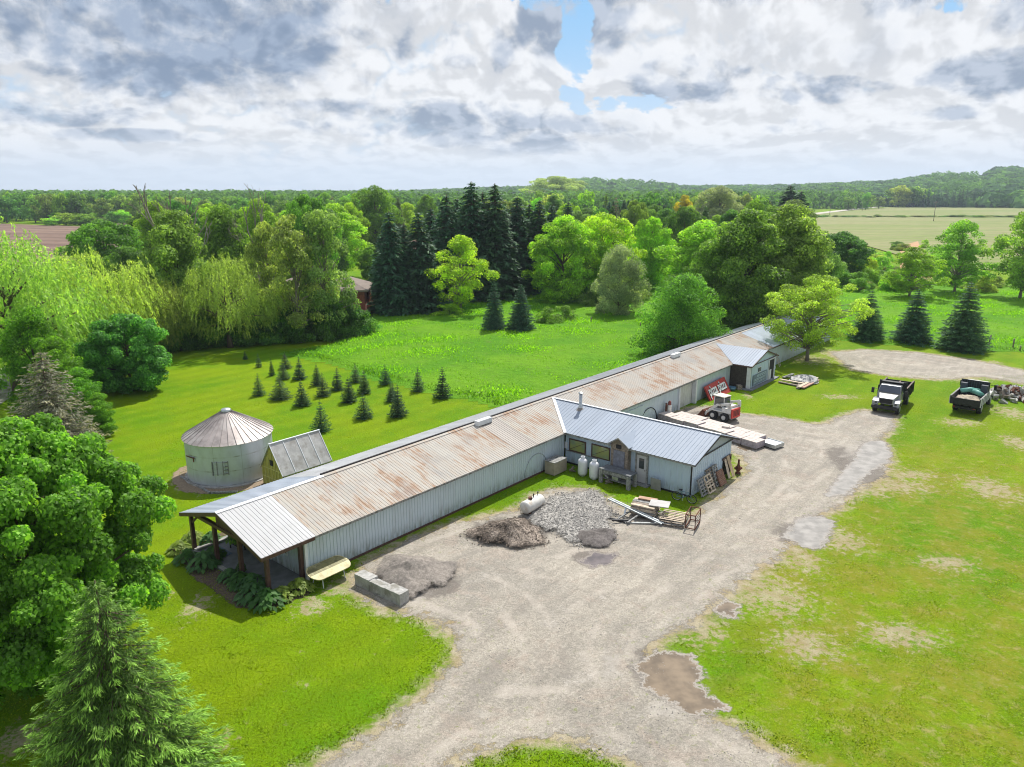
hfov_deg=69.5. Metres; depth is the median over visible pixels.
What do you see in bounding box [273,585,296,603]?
hosta plant
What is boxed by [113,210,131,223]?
field bush
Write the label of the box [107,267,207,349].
willow tree
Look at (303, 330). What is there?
shrub
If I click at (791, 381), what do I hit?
lumber
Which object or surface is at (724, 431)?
paver pack
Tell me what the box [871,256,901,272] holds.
shrub
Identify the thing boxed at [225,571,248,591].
hosta plant
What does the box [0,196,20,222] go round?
woodland tree
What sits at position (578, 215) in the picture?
woodland tree
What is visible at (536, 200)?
woodland tree
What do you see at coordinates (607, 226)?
broadleaf tree
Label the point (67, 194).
woodland tree
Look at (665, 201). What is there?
woodland tree
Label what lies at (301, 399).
young spruce
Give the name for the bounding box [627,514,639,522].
loose beam
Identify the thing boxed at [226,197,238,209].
woodland tree
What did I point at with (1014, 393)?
rubble heap
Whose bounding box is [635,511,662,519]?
wooden pallet
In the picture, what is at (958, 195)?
spruce tree
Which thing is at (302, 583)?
hosta plant
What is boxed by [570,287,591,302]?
shrub
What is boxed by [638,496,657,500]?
reddish plank
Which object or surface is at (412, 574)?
sand pile
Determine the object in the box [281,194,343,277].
broadleaf tree
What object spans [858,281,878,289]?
shrub
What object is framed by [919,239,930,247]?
shrub
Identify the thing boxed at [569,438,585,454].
window
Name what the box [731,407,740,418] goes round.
rear door
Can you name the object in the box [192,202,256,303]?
broadleaf tree
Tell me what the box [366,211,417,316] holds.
spruce tree
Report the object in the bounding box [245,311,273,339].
shrub
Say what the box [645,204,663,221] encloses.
woodland tree
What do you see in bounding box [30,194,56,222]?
woodland tree
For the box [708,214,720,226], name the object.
woodland tree
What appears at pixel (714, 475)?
wooden pallet
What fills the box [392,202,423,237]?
woodland tree
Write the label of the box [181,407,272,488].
grain bin
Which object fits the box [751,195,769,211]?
woodland tree
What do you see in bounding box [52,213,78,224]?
field bush
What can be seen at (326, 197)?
woodland tree
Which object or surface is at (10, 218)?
woodland tree
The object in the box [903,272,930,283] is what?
shrub
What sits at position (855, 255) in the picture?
broadleaf tree
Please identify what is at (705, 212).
woodland tree
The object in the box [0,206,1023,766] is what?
lawn
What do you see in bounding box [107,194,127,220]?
woodland tree
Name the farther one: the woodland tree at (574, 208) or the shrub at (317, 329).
the woodland tree at (574, 208)
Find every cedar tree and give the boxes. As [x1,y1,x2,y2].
[0,305,70,415]
[27,336,86,421]
[58,367,106,434]
[83,392,118,436]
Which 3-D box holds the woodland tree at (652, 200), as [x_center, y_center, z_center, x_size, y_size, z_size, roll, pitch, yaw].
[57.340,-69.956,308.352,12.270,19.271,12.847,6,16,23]
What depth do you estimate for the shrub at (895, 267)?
185.10 m
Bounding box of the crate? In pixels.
[736,384,741,389]
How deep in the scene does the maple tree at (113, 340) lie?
73.23 m
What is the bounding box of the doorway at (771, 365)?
[767,357,774,379]
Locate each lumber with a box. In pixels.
[778,381,798,385]
[779,379,802,383]
[797,377,818,387]
[801,379,819,387]
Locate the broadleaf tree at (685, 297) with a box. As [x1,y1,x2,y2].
[627,272,732,356]
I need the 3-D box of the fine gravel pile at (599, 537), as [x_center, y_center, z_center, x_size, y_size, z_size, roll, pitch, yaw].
[4.865,9.007,43.794,3.680,0.497,3.220,0,15,0]
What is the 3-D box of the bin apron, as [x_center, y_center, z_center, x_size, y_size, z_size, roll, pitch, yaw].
[-20.487,6.543,53.933,10.500,0.001,9.600,0,15,0]
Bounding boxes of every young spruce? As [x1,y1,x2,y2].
[251,374,265,395]
[255,354,262,367]
[267,376,294,400]
[268,357,274,375]
[275,363,290,379]
[279,353,293,368]
[292,357,307,379]
[293,380,311,406]
[308,401,332,432]
[309,365,321,385]
[313,373,330,397]
[330,368,343,390]
[340,379,357,403]
[348,364,361,382]
[352,394,373,419]
[355,370,371,394]
[378,364,392,384]
[384,384,394,401]
[387,385,408,417]
[409,369,425,391]
[432,367,452,399]
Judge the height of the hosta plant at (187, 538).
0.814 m
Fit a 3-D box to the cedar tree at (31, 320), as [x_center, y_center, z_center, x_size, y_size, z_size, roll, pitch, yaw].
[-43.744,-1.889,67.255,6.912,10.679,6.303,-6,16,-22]
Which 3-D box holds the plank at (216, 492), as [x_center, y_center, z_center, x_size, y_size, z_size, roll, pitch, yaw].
[-19.628,7.410,50.353,1.736,0.100,0.140,-2,15,-7]
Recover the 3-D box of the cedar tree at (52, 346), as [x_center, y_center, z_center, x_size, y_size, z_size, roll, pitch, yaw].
[-39.665,-0.053,64.519,4.990,8.267,5.472,-9,17,-30]
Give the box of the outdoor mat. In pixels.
[219,546,231,555]
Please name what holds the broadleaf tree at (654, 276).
on the lawn
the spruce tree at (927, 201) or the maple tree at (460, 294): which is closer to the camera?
the maple tree at (460, 294)
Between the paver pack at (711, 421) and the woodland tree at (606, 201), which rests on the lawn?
the woodland tree at (606, 201)
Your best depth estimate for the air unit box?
53.57 m
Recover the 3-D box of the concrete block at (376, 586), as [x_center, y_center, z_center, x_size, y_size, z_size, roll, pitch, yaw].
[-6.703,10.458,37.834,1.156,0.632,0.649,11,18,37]
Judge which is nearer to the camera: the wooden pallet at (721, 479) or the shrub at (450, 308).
the wooden pallet at (721, 479)
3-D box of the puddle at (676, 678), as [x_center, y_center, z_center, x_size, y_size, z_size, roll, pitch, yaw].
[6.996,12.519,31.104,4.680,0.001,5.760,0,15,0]
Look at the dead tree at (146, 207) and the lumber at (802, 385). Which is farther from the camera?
the dead tree at (146, 207)
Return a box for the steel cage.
[684,506,700,530]
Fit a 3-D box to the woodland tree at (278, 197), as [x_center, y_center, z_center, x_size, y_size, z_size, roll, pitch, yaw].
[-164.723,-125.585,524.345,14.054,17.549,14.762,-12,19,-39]
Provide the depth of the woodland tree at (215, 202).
499.04 m
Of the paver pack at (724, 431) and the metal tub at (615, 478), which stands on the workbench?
the metal tub at (615, 478)
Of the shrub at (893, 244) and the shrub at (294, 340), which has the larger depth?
the shrub at (893, 244)
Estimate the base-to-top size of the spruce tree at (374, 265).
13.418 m
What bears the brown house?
on the lawn
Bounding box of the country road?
[815,206,881,213]
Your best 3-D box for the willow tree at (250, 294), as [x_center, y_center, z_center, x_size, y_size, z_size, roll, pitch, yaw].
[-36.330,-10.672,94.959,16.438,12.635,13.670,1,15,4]
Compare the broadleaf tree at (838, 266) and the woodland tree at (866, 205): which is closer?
the broadleaf tree at (838, 266)
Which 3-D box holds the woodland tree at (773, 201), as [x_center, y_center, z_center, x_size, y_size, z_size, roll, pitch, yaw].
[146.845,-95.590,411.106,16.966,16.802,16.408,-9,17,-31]
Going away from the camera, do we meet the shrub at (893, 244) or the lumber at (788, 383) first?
the lumber at (788, 383)
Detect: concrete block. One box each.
[354,569,377,590]
[369,579,389,598]
[384,583,408,605]
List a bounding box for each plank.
[180,476,210,493]
[211,490,237,493]
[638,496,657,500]
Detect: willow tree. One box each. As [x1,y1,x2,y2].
[0,213,131,390]
[18,243,179,364]
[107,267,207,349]
[167,253,298,347]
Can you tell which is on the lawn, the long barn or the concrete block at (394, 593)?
the long barn
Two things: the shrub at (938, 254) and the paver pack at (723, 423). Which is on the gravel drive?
the paver pack at (723, 423)
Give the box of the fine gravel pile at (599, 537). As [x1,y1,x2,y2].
[570,528,616,546]
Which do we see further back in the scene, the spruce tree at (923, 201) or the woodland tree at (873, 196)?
the spruce tree at (923, 201)
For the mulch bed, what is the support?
on the lawn
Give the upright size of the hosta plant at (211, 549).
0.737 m
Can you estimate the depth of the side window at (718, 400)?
66.18 m
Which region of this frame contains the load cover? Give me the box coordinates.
[956,394,980,400]
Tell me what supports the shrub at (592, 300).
on the lawn
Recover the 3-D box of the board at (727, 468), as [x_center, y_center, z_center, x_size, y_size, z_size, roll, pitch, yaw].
[15.477,6.119,53.033,0.316,1.343,0.628,-9,17,-32]
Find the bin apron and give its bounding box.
[172,466,264,493]
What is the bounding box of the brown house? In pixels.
[286,275,371,309]
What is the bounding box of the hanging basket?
[225,536,236,544]
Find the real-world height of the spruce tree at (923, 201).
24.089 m
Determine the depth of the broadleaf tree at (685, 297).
89.79 m
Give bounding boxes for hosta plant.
[165,540,192,556]
[171,548,197,566]
[180,530,205,545]
[185,550,223,573]
[199,531,222,545]
[205,545,226,560]
[216,568,237,583]
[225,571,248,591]
[232,580,265,605]
[234,572,264,590]
[247,587,286,614]
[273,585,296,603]
[287,577,316,597]
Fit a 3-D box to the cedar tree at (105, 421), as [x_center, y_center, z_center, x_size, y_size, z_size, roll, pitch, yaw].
[-34.486,2.711,61.590,2.698,3.963,2.958,-7,16,-26]
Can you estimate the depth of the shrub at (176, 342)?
94.05 m
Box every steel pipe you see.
[608,498,661,524]
[610,497,663,523]
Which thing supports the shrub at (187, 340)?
on the lawn
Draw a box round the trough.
[306,555,350,588]
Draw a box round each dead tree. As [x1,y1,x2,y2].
[125,183,211,270]
[228,185,265,280]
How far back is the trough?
38.86 m
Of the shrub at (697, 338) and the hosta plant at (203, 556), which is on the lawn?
the shrub at (697, 338)
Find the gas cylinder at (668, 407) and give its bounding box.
[665,401,671,411]
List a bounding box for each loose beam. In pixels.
[612,519,629,520]
[617,510,630,518]
[625,522,657,523]
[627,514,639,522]
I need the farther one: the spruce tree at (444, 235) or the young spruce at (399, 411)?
the spruce tree at (444, 235)
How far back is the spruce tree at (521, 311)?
106.89 m
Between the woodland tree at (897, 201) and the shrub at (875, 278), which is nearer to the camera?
the shrub at (875, 278)
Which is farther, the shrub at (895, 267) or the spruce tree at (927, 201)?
the spruce tree at (927, 201)
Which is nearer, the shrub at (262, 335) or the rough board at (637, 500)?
the rough board at (637, 500)
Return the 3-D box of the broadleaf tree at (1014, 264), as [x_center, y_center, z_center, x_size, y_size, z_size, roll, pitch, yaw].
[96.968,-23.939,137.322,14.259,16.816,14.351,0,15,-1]
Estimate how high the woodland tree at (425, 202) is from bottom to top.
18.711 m
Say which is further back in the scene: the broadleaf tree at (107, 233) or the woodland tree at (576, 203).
the woodland tree at (576, 203)
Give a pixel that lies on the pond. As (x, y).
(3, 398)
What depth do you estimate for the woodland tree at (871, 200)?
806.52 m
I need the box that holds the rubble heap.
[990,384,1023,403]
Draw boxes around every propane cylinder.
[578,456,587,475]
[589,459,598,479]
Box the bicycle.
[671,489,696,503]
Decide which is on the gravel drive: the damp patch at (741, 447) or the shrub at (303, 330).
the damp patch at (741, 447)
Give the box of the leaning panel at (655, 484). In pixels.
[650,477,660,490]
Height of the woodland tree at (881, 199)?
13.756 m
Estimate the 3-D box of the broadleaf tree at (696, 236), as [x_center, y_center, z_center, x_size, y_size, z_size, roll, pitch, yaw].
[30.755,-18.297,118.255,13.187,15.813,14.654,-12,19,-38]
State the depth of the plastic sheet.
79.17 m
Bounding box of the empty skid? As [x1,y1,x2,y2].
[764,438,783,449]
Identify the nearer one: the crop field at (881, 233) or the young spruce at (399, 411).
the young spruce at (399, 411)
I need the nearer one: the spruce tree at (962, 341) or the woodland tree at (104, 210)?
the spruce tree at (962, 341)
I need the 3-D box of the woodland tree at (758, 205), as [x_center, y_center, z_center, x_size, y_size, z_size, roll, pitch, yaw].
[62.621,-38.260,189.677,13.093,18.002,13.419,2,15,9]
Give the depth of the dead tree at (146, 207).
100.70 m
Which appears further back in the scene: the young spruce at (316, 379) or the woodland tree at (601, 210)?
the woodland tree at (601, 210)
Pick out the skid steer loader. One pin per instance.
(724, 408)
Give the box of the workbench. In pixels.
[599,464,637,490]
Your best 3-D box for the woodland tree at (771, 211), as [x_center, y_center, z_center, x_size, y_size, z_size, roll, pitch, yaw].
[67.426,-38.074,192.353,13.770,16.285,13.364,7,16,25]
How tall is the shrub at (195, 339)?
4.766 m
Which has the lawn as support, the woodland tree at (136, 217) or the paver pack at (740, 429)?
the woodland tree at (136, 217)
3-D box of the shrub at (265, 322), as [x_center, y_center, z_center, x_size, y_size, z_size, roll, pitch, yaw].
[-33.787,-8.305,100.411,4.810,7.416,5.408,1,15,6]
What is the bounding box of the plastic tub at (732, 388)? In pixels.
[729,386,735,390]
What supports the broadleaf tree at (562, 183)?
on the lawn
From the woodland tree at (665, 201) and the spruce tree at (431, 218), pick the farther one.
the woodland tree at (665, 201)
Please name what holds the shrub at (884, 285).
on the meadow
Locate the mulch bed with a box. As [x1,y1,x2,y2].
[170,532,310,608]
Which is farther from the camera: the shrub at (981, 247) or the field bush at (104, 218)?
the field bush at (104, 218)
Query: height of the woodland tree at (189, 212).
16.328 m
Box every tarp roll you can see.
[960,387,980,392]
[970,389,984,396]
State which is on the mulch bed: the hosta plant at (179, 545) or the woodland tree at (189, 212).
the hosta plant at (179, 545)
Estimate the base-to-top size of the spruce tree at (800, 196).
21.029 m
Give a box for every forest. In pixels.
[0,167,1023,214]
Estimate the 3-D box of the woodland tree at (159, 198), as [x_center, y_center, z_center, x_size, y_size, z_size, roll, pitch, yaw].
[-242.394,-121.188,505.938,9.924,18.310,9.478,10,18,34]
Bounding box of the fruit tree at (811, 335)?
[759,274,874,360]
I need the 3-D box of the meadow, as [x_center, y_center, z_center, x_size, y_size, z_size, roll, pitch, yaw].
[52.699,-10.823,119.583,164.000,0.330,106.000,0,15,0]
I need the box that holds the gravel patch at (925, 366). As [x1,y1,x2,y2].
[830,349,1023,383]
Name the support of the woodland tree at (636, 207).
on the lawn
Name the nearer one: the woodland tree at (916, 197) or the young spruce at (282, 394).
the young spruce at (282, 394)
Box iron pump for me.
[734,459,741,474]
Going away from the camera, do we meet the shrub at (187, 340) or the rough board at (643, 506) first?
the rough board at (643, 506)
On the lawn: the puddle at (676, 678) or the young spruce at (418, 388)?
the young spruce at (418, 388)
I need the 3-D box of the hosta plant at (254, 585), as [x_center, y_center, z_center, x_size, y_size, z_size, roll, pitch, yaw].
[-13.089,10.400,37.391,2.041,0.941,2.019,-2,15,-6]
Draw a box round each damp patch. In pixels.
[576,550,619,568]
[733,444,761,452]
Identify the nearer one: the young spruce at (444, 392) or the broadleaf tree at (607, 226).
the young spruce at (444, 392)
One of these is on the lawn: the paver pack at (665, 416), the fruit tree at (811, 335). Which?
the fruit tree at (811, 335)
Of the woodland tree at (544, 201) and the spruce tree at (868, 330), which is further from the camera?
the woodland tree at (544, 201)
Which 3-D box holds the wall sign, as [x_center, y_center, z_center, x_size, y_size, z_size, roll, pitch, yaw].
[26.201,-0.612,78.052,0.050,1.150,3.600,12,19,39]
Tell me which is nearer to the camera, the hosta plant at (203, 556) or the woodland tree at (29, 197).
the hosta plant at (203, 556)
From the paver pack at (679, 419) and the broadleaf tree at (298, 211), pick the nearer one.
the paver pack at (679, 419)
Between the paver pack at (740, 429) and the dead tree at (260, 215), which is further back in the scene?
the dead tree at (260, 215)
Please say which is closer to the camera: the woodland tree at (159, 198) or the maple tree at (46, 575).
the maple tree at (46, 575)
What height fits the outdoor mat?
0.030 m
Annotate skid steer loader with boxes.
[697,393,740,421]
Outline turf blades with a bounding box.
[0,375,1023,766]
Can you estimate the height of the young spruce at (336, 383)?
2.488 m
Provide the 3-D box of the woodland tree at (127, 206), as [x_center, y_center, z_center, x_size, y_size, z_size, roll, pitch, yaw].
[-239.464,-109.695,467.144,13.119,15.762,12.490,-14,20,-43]
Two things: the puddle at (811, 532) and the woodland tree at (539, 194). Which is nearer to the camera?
the puddle at (811, 532)
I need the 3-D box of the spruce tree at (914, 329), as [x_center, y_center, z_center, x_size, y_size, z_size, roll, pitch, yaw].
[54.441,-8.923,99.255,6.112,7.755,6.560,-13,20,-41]
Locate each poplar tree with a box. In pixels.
[259,214,339,342]
[291,209,361,324]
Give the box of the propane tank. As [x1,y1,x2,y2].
[520,491,544,513]
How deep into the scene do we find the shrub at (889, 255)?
213.14 m
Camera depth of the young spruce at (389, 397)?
71.91 m
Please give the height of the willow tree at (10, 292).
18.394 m
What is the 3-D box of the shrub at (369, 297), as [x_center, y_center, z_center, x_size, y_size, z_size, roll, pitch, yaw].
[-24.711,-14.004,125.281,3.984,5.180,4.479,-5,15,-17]
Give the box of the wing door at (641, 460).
[635,453,648,483]
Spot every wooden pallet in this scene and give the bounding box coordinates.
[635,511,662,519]
[659,509,687,524]
[664,517,684,527]
[696,476,707,496]
[703,473,715,494]
[705,467,715,489]
[711,464,718,486]
[715,468,726,486]
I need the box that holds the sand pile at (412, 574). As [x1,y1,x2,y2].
[375,554,460,597]
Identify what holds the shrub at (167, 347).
on the lawn
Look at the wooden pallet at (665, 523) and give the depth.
45.37 m
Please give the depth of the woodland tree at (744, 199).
448.26 m
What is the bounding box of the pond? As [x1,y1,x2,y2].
[0,368,11,403]
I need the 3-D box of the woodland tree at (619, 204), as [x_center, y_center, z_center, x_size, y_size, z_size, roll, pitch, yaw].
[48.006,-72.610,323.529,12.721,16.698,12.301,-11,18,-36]
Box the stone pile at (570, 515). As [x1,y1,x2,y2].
[513,487,618,548]
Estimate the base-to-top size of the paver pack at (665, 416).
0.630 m
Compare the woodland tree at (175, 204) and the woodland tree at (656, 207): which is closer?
the woodland tree at (175, 204)
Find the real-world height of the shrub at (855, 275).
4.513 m
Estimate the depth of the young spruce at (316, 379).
77.89 m
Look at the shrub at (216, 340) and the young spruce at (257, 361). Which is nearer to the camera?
the young spruce at (257, 361)
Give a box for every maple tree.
[0,412,176,709]
[68,313,172,394]
[424,234,499,310]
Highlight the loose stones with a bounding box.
[334,405,893,766]
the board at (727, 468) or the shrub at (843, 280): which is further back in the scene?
the shrub at (843, 280)
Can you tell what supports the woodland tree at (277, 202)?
on the lawn
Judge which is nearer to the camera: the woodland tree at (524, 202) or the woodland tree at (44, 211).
the woodland tree at (524, 202)
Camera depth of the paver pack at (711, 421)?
64.26 m
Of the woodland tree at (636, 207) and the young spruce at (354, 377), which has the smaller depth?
the young spruce at (354, 377)
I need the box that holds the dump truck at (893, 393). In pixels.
[871,377,914,414]
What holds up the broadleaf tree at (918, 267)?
on the lawn
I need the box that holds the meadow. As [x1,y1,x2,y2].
[279,281,1023,406]
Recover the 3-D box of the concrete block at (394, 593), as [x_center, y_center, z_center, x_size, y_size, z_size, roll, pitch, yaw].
[-5.802,10.624,37.142,1.150,0.682,0.650,11,18,37]
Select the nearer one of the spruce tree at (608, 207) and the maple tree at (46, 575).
the maple tree at (46, 575)
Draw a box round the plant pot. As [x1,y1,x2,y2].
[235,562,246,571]
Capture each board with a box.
[630,507,654,512]
[631,503,655,509]
[631,505,656,510]
[632,499,649,503]
[632,501,653,506]
[703,377,730,400]
[724,459,730,478]
[726,455,734,476]
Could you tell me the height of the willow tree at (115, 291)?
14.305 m
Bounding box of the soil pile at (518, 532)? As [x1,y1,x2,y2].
[459,516,549,550]
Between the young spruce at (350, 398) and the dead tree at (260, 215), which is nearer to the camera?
the young spruce at (350, 398)
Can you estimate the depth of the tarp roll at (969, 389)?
69.37 m
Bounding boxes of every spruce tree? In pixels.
[4,352,117,459]
[12,579,244,766]
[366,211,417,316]
[368,234,384,301]
[397,224,410,264]
[398,213,448,314]
[422,208,440,250]
[428,194,480,303]
[451,199,465,231]
[456,181,504,301]
[471,183,528,302]
[475,192,490,223]
[480,282,506,330]
[502,196,541,295]
[505,284,536,331]
[522,204,536,245]
[524,200,554,294]
[545,205,569,277]
[561,202,577,253]
[606,201,611,212]
[618,200,627,216]
[776,186,797,206]
[791,191,814,220]
[845,291,887,343]
[887,288,936,346]
[919,189,926,207]
[926,187,930,206]
[928,191,936,207]
[928,282,994,354]
[935,187,941,206]
[941,189,948,206]
[948,189,957,207]
[957,189,963,206]
[957,189,966,207]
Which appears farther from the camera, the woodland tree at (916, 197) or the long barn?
the woodland tree at (916, 197)
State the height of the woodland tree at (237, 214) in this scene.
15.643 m
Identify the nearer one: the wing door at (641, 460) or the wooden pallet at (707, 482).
the wooden pallet at (707, 482)
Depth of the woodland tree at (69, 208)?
460.65 m
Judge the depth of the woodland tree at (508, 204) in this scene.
280.39 m
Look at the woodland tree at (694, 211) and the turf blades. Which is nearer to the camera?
the turf blades
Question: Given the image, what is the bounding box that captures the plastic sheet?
[789,374,818,383]
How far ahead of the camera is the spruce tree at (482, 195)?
144.65 m
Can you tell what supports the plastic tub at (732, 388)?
on the lawn
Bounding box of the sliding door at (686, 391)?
[680,383,691,407]
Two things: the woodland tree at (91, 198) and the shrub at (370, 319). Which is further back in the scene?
the woodland tree at (91, 198)
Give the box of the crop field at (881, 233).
[816,207,1023,269]
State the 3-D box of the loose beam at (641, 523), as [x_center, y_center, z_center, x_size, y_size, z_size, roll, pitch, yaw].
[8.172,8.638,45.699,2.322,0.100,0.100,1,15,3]
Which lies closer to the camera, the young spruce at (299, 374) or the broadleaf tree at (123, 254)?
the young spruce at (299, 374)
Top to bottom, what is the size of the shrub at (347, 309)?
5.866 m
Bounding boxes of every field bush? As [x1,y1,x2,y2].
[40,217,62,225]
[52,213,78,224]
[66,215,84,224]
[74,214,95,224]
[91,217,108,222]
[103,211,119,222]
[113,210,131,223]
[121,208,136,222]
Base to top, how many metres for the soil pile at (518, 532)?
1.128 m
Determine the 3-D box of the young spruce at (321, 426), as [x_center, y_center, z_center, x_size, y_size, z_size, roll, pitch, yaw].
[-16.372,2.734,62.935,2.148,2.957,2.090,-6,16,-23]
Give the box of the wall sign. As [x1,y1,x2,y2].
[752,369,766,385]
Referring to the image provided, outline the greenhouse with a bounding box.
[260,429,332,483]
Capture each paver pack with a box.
[658,411,678,421]
[670,415,691,424]
[676,411,693,416]
[684,418,705,427]
[688,414,707,420]
[698,423,719,430]
[703,419,721,424]
[711,426,733,434]
[715,422,735,428]
[727,431,749,444]
[731,427,750,432]
[741,435,764,449]
[745,431,765,438]
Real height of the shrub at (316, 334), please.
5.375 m
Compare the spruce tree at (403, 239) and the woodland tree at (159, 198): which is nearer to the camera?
the spruce tree at (403, 239)
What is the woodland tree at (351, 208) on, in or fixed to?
on the lawn
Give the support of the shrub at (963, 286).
on the meadow
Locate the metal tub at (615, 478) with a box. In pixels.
[612,476,620,480]
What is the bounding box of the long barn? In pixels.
[179,313,832,592]
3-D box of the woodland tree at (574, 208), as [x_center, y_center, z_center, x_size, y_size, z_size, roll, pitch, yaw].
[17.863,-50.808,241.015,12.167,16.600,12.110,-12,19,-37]
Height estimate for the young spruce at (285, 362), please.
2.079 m
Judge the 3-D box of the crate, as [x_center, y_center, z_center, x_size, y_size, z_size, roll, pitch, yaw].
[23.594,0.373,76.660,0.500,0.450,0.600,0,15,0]
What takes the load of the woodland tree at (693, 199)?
on the lawn
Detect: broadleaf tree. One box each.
[51,219,147,292]
[93,245,167,298]
[133,209,227,330]
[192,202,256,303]
[228,220,304,313]
[237,198,288,279]
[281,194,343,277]
[350,185,403,247]
[355,246,377,279]
[518,176,587,194]
[521,214,610,302]
[554,212,647,293]
[590,244,651,315]
[627,216,678,289]
[627,272,732,356]
[652,219,719,311]
[668,244,740,334]
[673,195,694,216]
[694,185,743,219]
[699,208,794,329]
[747,203,840,316]
[815,245,846,311]
[823,231,875,277]
[881,246,951,296]
[925,219,1006,291]
[978,211,1023,297]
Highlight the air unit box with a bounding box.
[544,455,566,475]
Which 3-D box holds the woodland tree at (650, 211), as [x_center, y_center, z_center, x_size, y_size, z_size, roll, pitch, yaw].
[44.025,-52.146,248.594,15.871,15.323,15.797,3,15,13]
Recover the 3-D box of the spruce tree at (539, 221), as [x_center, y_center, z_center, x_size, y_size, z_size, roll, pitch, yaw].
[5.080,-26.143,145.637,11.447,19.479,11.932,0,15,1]
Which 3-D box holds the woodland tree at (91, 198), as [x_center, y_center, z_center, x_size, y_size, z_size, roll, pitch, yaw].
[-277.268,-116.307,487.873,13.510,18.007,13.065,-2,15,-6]
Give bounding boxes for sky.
[0,0,1023,190]
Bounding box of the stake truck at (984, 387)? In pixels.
[949,378,996,413]
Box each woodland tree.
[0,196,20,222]
[0,198,15,221]
[3,193,30,220]
[12,193,25,219]
[21,196,41,222]
[23,194,41,219]
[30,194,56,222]
[50,192,68,214]
[61,192,75,210]
[64,195,87,217]
[66,191,95,213]
[83,194,102,212]
[86,198,112,217]
[98,192,115,208]
[104,191,117,210]
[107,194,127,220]
[120,198,136,216]
[125,213,146,250]
[128,193,149,214]
[132,200,167,273]
[147,200,204,242]
[153,193,164,204]
[167,207,204,266]
[173,197,191,207]
[188,198,200,210]
[194,210,207,243]
[195,199,213,212]
[195,203,221,213]
[207,199,220,206]
[220,196,234,210]
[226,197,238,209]
[230,197,249,211]
[230,209,243,229]
[261,192,276,213]
[271,200,287,213]
[273,194,288,205]
[274,202,286,214]
[278,205,305,253]
[305,207,348,270]
[316,192,330,206]
[326,203,374,272]
[337,196,355,206]
[344,202,370,250]
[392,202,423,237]
[394,197,406,242]
[412,194,438,232]
[496,200,514,225]
[510,196,530,217]
[530,191,543,217]
[531,197,543,218]
[537,194,561,214]
[541,195,562,214]
[542,193,563,203]
[555,203,584,222]
[559,210,590,222]
[569,199,591,213]
[577,189,597,210]
[580,207,595,216]
[593,208,625,241]
[602,194,608,209]
[606,206,617,242]
[611,199,623,216]
[621,199,652,248]
[631,207,664,246]
[636,192,662,206]
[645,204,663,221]
[652,208,671,234]
[656,194,672,214]
[661,207,706,259]
[664,196,678,209]
[672,205,702,242]
[690,195,706,208]
[701,206,709,218]
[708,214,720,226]
[711,209,737,239]
[740,193,752,209]
[742,199,769,258]
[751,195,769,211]
[764,205,780,236]
[768,197,784,206]
[779,199,828,235]
[843,197,854,209]
[861,192,871,209]
[863,199,873,206]
[870,195,877,207]
[873,196,885,207]
[885,189,896,204]
[889,185,912,206]
[901,186,923,206]
[905,186,928,206]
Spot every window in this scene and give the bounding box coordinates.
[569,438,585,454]
[591,443,609,460]
[715,396,723,408]
[724,397,730,406]
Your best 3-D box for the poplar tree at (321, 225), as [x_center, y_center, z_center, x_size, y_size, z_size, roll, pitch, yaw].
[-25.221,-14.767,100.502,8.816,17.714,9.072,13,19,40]
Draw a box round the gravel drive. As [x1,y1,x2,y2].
[316,406,896,766]
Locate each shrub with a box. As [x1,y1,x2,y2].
[160,317,194,353]
[160,326,180,352]
[166,313,183,352]
[179,321,201,350]
[186,315,223,350]
[191,316,216,349]
[204,303,223,347]
[205,321,225,346]
[215,307,246,346]
[226,308,270,346]
[230,326,259,347]
[237,301,263,344]
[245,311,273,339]
[252,298,270,337]
[269,301,304,343]
[280,311,312,342]
[280,312,306,343]
[280,331,311,343]
[303,307,331,340]
[304,309,339,342]
[311,305,340,341]
[323,301,345,340]
[331,309,377,338]
[340,302,368,335]
[345,307,382,337]
[351,310,377,332]
[367,289,374,311]
[432,303,467,317]
[534,306,564,323]
[540,286,565,303]
[549,305,577,321]
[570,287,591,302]
[577,289,602,305]
[624,283,653,300]
[690,332,705,342]
[835,269,849,287]
[842,277,876,293]
[846,271,877,289]
[850,267,883,285]
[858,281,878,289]
[865,254,883,266]
[865,258,877,269]
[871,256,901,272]
[877,271,907,290]
[881,266,899,270]
[883,251,893,261]
[890,241,903,249]
[890,243,910,250]
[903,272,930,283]
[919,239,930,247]
[928,250,955,259]
[960,275,984,289]
[969,276,998,292]
[976,244,986,248]
[991,276,1012,287]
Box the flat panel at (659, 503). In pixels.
[649,499,670,507]
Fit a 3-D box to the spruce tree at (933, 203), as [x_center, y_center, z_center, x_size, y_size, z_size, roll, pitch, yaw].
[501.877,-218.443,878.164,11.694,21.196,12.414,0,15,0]
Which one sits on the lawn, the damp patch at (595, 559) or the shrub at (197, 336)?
the shrub at (197, 336)
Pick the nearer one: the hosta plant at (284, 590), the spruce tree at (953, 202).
the hosta plant at (284, 590)
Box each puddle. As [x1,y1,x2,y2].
[629,649,731,718]
[712,598,742,619]
[779,514,836,550]
[823,440,893,496]
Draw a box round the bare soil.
[900,241,932,280]

